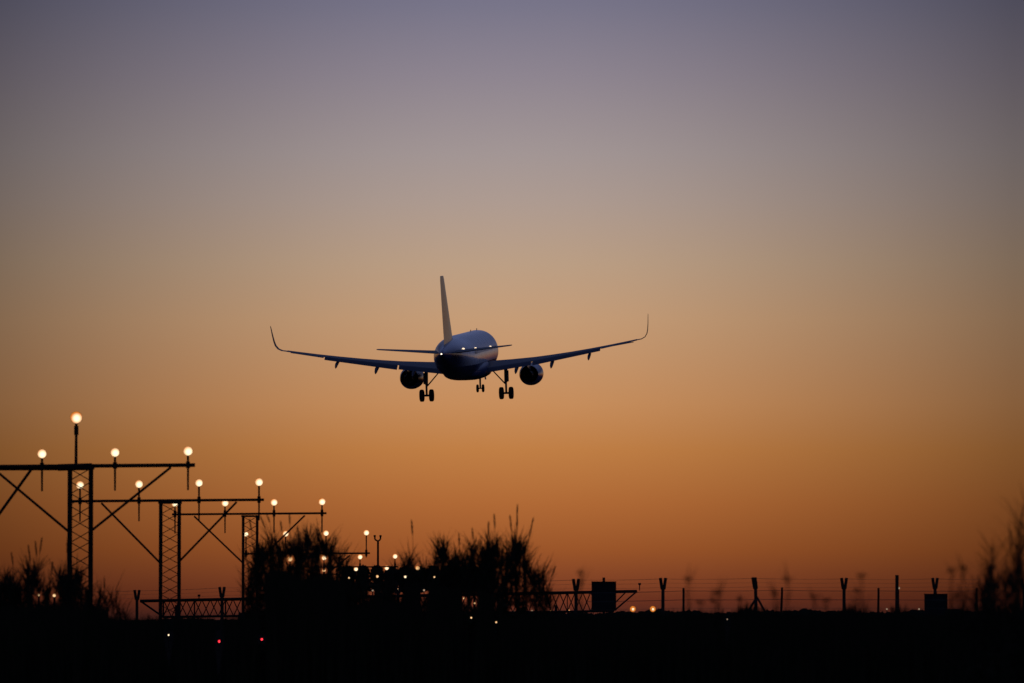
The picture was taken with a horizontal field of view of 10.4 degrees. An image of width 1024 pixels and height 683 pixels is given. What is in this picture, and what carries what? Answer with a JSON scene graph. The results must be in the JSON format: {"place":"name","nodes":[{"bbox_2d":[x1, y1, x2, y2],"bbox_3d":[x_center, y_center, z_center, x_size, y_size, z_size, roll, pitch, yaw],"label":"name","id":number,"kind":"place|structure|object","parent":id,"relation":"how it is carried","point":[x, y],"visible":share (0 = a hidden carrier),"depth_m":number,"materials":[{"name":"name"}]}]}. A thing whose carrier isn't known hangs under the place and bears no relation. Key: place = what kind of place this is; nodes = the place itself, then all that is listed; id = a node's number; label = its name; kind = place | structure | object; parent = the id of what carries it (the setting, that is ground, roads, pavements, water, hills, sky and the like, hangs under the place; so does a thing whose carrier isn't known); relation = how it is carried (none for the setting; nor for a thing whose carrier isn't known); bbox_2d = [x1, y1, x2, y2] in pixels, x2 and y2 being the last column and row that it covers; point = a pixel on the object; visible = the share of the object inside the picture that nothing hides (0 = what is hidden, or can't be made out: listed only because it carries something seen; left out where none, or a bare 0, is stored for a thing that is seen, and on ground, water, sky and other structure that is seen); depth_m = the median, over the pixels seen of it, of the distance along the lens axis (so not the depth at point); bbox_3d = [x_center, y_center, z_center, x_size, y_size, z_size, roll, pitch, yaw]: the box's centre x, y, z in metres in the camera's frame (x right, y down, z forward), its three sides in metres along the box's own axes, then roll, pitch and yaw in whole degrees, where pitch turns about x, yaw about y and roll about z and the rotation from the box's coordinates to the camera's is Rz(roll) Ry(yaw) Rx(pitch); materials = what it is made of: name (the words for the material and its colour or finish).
{"place":"outdoors","nodes":[
{"label":"outdoors","id":0,"kind":"place"},
{"bbox_2d":[348,565,354,582],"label":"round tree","id":1,"kind":"object","parent":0,"point":[351,572],"visible":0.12,"depth_m":993.09,"materials":[{"name":"black plant"}]},
{"bbox_2d":[356,565,370,590],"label":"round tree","id":2,"kind":"object","parent":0,"point":[367,571],"visible":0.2,"depth_m":991.42,"materials":[{"name":"black plant"}]},
{"bbox_2d":[368,565,384,592],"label":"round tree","id":3,"kind":"object","parent":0,"point":[373,569],"visible":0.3,"depth_m":991.29,"materials":[{"name":"black plant"}]},
{"bbox_2d":[140,583,640,634],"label":"light bridge","id":4,"kind":"structure","parent":0,"point":[225,600],"depth_m":337.59,"materials":[{"name":"metal"}]},
{"bbox_2d":[384,567,397,586],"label":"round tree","id":5,"kind":"object","parent":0,"point":[388,570],"visible":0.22,"depth_m":1003.06,"materials":[{"name":"black plant"}]},
{"bbox_2d":[411,566,426,592],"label":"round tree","id":6,"kind":"object","parent":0,"point":[422,588],"visible":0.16,"depth_m":993.35,"materials":[{"name":"black plant"}]},
{"bbox_2d":[426,565,439,590],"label":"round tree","id":7,"kind":"object","parent":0,"point":[432,577],"visible":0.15,"depth_m":993.65,"materials":[{"name":"black plant"}]},
{"bbox_2d":[164,626,730,681],"bbox_3d":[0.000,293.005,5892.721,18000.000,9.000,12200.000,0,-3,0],"label":"ground","id":8,"kind":"structure","parent":0,"point":[217,636],"depth_m":400.76,"materials":[{"name":"soil"}]},
{"bbox_2d":[0,552,28,609],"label":"reed clump","id":9,"kind":"object","parent":8,"relation":"on","point":[10,591],"visible":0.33,"depth_m":72.80,"materials":[{"name":"black plant"}]},
{"bbox_2d":[13,538,70,612],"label":"reed clump","id":10,"kind":"object","parent":8,"relation":"on","point":[32,585],"visible":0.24,"depth_m":71.84,"materials":[{"name":"black plant"}]},
{"bbox_2d":[47,535,103,611],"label":"reed clump","id":11,"kind":"object","parent":8,"relation":"on","point":[72,587],"visible":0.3,"depth_m":73.64,"materials":[{"name":"black plant"}]},
{"bbox_2d":[0,411,194,604],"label":"approach light mast","id":12,"kind":"object","parent":8,"relation":"on","point":[76,417],"visible":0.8,"depth_m":113.95,"materials":[{"name":"metal"}]},
{"bbox_2d":[86,570,136,624],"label":"reed clump","id":13,"kind":"object","parent":8,"relation":"on","point":[100,603],"visible":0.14,"depth_m":75.08,"materials":[{"name":"black plant"}]},
{"bbox_2d":[133,590,140,619],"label":"fence post","id":14,"kind":"object","parent":8,"relation":"on","point":[136,596],"visible":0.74,"depth_m":204.73,"materials":[{"name":"metal"}]},
{"bbox_2d":[72,478,263,681],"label":"approach light mast","id":15,"kind":"object","parent":8,"relation":"on","point":[198,483],"visible":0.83,"depth_m":138.93,"materials":[{"name":"metal"}]},
{"bbox_2d":[218,587,225,664],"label":"fence post","id":16,"kind":"object","parent":8,"relation":"on","point":[221,593],"visible":0.82,"depth_m":197.72,"materials":[{"name":"metal"}]},
{"bbox_2d":[172,498,326,642],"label":"approach light mast","id":17,"kind":"object","parent":8,"relation":"on","point":[321,501],"visible":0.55,"depth_m":169.92,"materials":[{"name":"metal"}]},
{"bbox_2d":[233,513,287,682],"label":"reed clump","id":18,"kind":"object","parent":8,"relation":"on","point":[260,556],"visible":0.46,"depth_m":74.19,"materials":[{"name":"black plant"}]},
{"bbox_2d":[265,513,333,649],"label":"reed clump","id":19,"kind":"object","parent":8,"relation":"on","point":[301,550],"visible":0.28,"depth_m":72.09,"materials":[{"name":"black plant"}]},
{"bbox_2d":[244,530,369,575],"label":"approach light mast","id":20,"kind":"object","parent":8,"relation":"on","point":[326,532],"visible":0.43,"depth_m":203.84,"materials":[{"name":"metal"}]},
{"bbox_2d":[303,518,359,608],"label":"reed clump","id":21,"kind":"object","parent":8,"relation":"on","point":[330,552],"visible":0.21,"depth_m":72.11,"materials":[{"name":"black plant"}]},
{"bbox_2d":[288,554,397,580],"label":"approach light mast","id":22,"kind":"object","parent":8,"relation":"on","point":[360,558],"visible":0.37,"depth_m":239.78,"materials":[{"name":"metal"}]},
{"bbox_2d":[322,566,419,598],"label":"approach light mast","id":23,"kind":"object","parent":8,"relation":"on","point":[385,568],"visible":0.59,"depth_m":262.65,"materials":[{"name":"metal"}]},
{"bbox_2d":[374,535,381,585],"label":"forked pole","id":24,"kind":"object","parent":8,"relation":"on","point":[380,536],"visible":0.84,"depth_m":299.76,"materials":[{"name":"metal"}]},
{"bbox_2d":[348,575,434,597],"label":"approach light mast","id":25,"kind":"object","parent":8,"relation":"on","point":[377,576],"visible":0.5,"depth_m":289.71,"materials":[{"name":"metal"}]},
{"bbox_2d":[395,583,400,598],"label":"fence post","id":26,"kind":"object","parent":8,"relation":"on","point":[397,591],"visible":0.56,"depth_m":186.77,"materials":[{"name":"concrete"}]},
{"bbox_2d":[391,519,438,628],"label":"reed clump","id":27,"kind":"object","parent":8,"relation":"on","point":[409,568],"visible":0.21,"depth_m":71.80,"materials":[{"name":"black plant"}]},
{"bbox_2d":[416,530,466,611],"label":"reed clump","id":28,"kind":"object","parent":8,"relation":"on","point":[444,570],"visible":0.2,"depth_m":73.63,"materials":[{"name":"black plant"}]},
{"bbox_2d":[444,514,517,678],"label":"reed clump","id":29,"kind":"object","parent":8,"relation":"on","point":[489,565],"visible":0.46,"depth_m":70.90,"materials":[{"name":"black plant"}]},
{"bbox_2d":[495,503,563,642],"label":"reed clump","id":30,"kind":"object","parent":8,"relation":"on","point":[534,579],"visible":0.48,"depth_m":72.70,"materials":[{"name":"black plant"}]},
{"bbox_2d":[123,608,1003,630],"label":"distant scrub","id":31,"kind":"object","parent":8,"relation":"on","point":[169,624],"visible":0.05,"depth_m":870.88,"materials":[{"name":"black plant"}]},
{"bbox_2d":[572,579,579,615],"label":"fence post","id":32,"kind":"object","parent":8,"relation":"on","point":[575,588],"visible":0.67,"depth_m":177.78,"materials":[{"name":"metal"}]},
{"bbox_2d":[572,565,591,682],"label":"dry weed","id":33,"kind":"object","parent":8,"relation":"on","point":[580,646],"visible":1,"depth_m":29.96,"materials":[{"name":"black plant"}]},
{"bbox_2d":[591,578,615,615],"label":"sign board","id":34,"kind":"object","parent":8,"relation":"on","point":[603,586],"visible":0.82,"depth_m":175.81,"materials":[{"name":"metal"}]},
{"bbox_2d":[630,606,635,616],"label":"ground lamp","id":35,"kind":"object","parent":8,"relation":"on","point":[632,609],"visible":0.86,"depth_m":399.51,"materials":[{"name":"metal"}]},
{"bbox_2d":[659,578,666,616],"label":"fence post","id":36,"kind":"object","parent":8,"relation":"on","point":[662,586],"visible":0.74,"depth_m":177.78,"materials":[{"name":"metal"}]},
{"bbox_2d":[682,588,684,615],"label":"fence stake","id":37,"kind":"object","parent":8,"relation":"on","point":[683,599],"visible":0.55,"depth_m":170.79,"materials":[{"name":"metal"}]},
{"bbox_2d":[678,564,698,682],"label":"dry weed","id":38,"kind":"object","parent":8,"relation":"on","point":[687,595],"visible":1,"depth_m":28.96,"materials":[{"name":"black plant"}]},
{"bbox_2d":[693,600,709,682],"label":"dry weed","id":39,"kind":"object","parent":8,"relation":"on","point":[699,601],"visible":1,"depth_m":32.95,"materials":[{"name":"black plant"}]},
{"bbox_2d":[706,587,721,682],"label":"dry weed","id":40,"kind":"object","parent":8,"relation":"on","point":[713,619],"visible":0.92,"depth_m":32.95,"materials":[{"name":"black plant"}]},
{"bbox_2d":[709,576,726,682],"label":"dry weed","id":41,"kind":"object","parent":8,"relation":"on","point":[719,629],"visible":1,"depth_m":29.95,"materials":[{"name":"black plant"}]},
{"bbox_2d":[733,594,746,682],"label":"dry weed","id":42,"kind":"object","parent":8,"relation":"on","point":[740,640],"visible":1,"depth_m":33.95,"materials":[{"name":"black plant"}]},
{"bbox_2d":[727,577,764,646],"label":"fence post","id":43,"kind":"object","parent":8,"relation":"on","point":[755,588],"visible":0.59,"depth_m":179.78,"materials":[{"name":"metal"}]},
{"bbox_2d":[767,578,785,682],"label":"dry weed","id":44,"kind":"object","parent":8,"relation":"on","point":[775,612],"visible":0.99,"depth_m":30.95,"materials":[{"name":"black plant"}]},
{"bbox_2d":[780,587,782,611],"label":"fence stake","id":45,"kind":"object","parent":8,"relation":"on","point":[781,607],"visible":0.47,"depth_m":170.79,"materials":[{"name":"metal"}]},
{"bbox_2d":[778,561,797,682],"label":"dry weed","id":46,"kind":"object","parent":8,"relation":"on","point":[786,579],"visible":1,"depth_m":28.96,"materials":[{"name":"black plant"}]},
{"bbox_2d":[804,586,824,682],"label":"dry weed","id":47,"kind":"object","parent":8,"relation":"on","point":[815,644],"visible":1,"depth_m":29.95,"materials":[{"name":"black plant"}]},
{"bbox_2d":[818,594,833,682],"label":"dry weed","id":48,"kind":"object","parent":8,"relation":"on","point":[826,635],"visible":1,"depth_m":31.95,"materials":[{"name":"black plant"}]},
{"bbox_2d":[840,578,847,610],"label":"fence post","id":49,"kind":"object","parent":8,"relation":"on","point":[844,585],"visible":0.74,"depth_m":183.78,"materials":[{"name":"metal"}]},
{"bbox_2d":[847,580,863,682],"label":"dry weed","id":50,"kind":"object","parent":8,"relation":"on","point":[856,642],"visible":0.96,"depth_m":30.95,"materials":[{"name":"black plant"}]},
{"bbox_2d":[852,569,870,682],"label":"dry weed","id":51,"kind":"object","parent":8,"relation":"on","point":[863,625],"visible":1,"depth_m":28.96,"materials":[{"name":"black plant"}]},
{"bbox_2d":[877,588,879,614],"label":"fence stake","id":52,"kind":"object","parent":8,"relation":"on","point":[878,595],"visible":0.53,"depth_m":171.79,"materials":[{"name":"metal"}]},
{"bbox_2d":[895,575,898,609],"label":"fence post","id":53,"kind":"object","parent":8,"relation":"on","point":[896,590],"visible":0.35,"depth_m":186.77,"materials":[{"name":"metal"}]},
{"bbox_2d":[931,578,938,617],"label":"fence post","id":54,"kind":"object","parent":8,"relation":"on","point":[934,585],"visible":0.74,"depth_m":189.79,"materials":[{"name":"metal"}]},
{"bbox_2d":[110,578,1008,598],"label":"fence wire","id":55,"kind":"object","parent":54,"relation":"attached to","point":[619,588],"visible":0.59,"depth_m":186.29,"materials":[{"name":"grey metal"}]},
{"bbox_2d":[924,592,947,616],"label":"sign board","id":56,"kind":"object","parent":8,"relation":"on","point":[935,599],"visible":0.59,"depth_m":187.78,"materials":[{"name":"metal"}]},
{"bbox_2d":[941,560,958,682],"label":"dry weed","id":57,"kind":"object","parent":8,"relation":"on","point":[951,606],"visible":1,"depth_m":29.95,"materials":[{"name":"black plant"}]},
{"bbox_2d":[950,581,967,680],"bbox_3d":[2.475,2.216,30.930,0.121,1.783,0.127,0,-3,0],"label":"dry weed","id":58,"kind":"object","parent":8,"relation":"on","point":[959,633],"visible":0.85,"depth_m":30.95,"materials":[{"name":"black plant"}]},
{"bbox_2d":[955,554,971,682],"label":"dry weed","id":59,"kind":"object","parent":8,"relation":"on","point":[962,568],"visible":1,"depth_m":28.96,"materials":[{"name":"black plant"}]},
{"bbox_2d":[943,541,1023,682],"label":"reed clump","id":60,"kind":"object","parent":8,"relation":"on","point":[984,601],"visible":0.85,"depth_m":35.62,"materials":[{"name":"black plant"}]},
{"bbox_2d":[964,530,1019,682],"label":"reed clump","id":61,"kind":"object","parent":8,"relation":"on","point":[992,550],"visible":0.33,"depth_m":40.43,"materials":[{"name":"black plant"}]},
{"bbox_2d":[996,485,1023,682],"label":"reed clump","id":62,"kind":"object","parent":8,"relation":"on","point":[1019,622],"visible":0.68,"depth_m":35.90,"materials":[{"name":"black plant"}]},
{"bbox_2d":[270,276,647,401],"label":"airliner","id":63,"kind":"object","parent":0,"point":[471,355],"visible":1,"depth_m":530.35,"materials":[{"name":"paint"}]},
{"bbox_2d":[470,568,479,609],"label":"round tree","id":64,"kind":"object","parent":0,"point":[474,591],"visible":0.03,"depth_m":1003.22,"materials":[{"name":"black plant"}]},
{"bbox_2d":[0,568,1023,682],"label":"tall grass","id":65,"kind":"structure","parent":0,"point":[318,634],"depth_m":52.75,"materials":[{"name":"black plant"}]},
{"bbox_2d":[0,0,1023,619],"label":"sky","id":66,"kind":"structure","parent":0,"point":[811,212],"materials":[{"name":"orange"}]},
{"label":"fence stake","id":67,"kind":"object","parent":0,"visible":0},
{"bbox_2d":[462,590,1023,636],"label":"fence","id":68,"kind":"object","parent":67,"relation":"attached to","point":[736,601],"visible":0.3,"depth_m":171.86,"materials":[{"name":"grey metal"}]}
]}

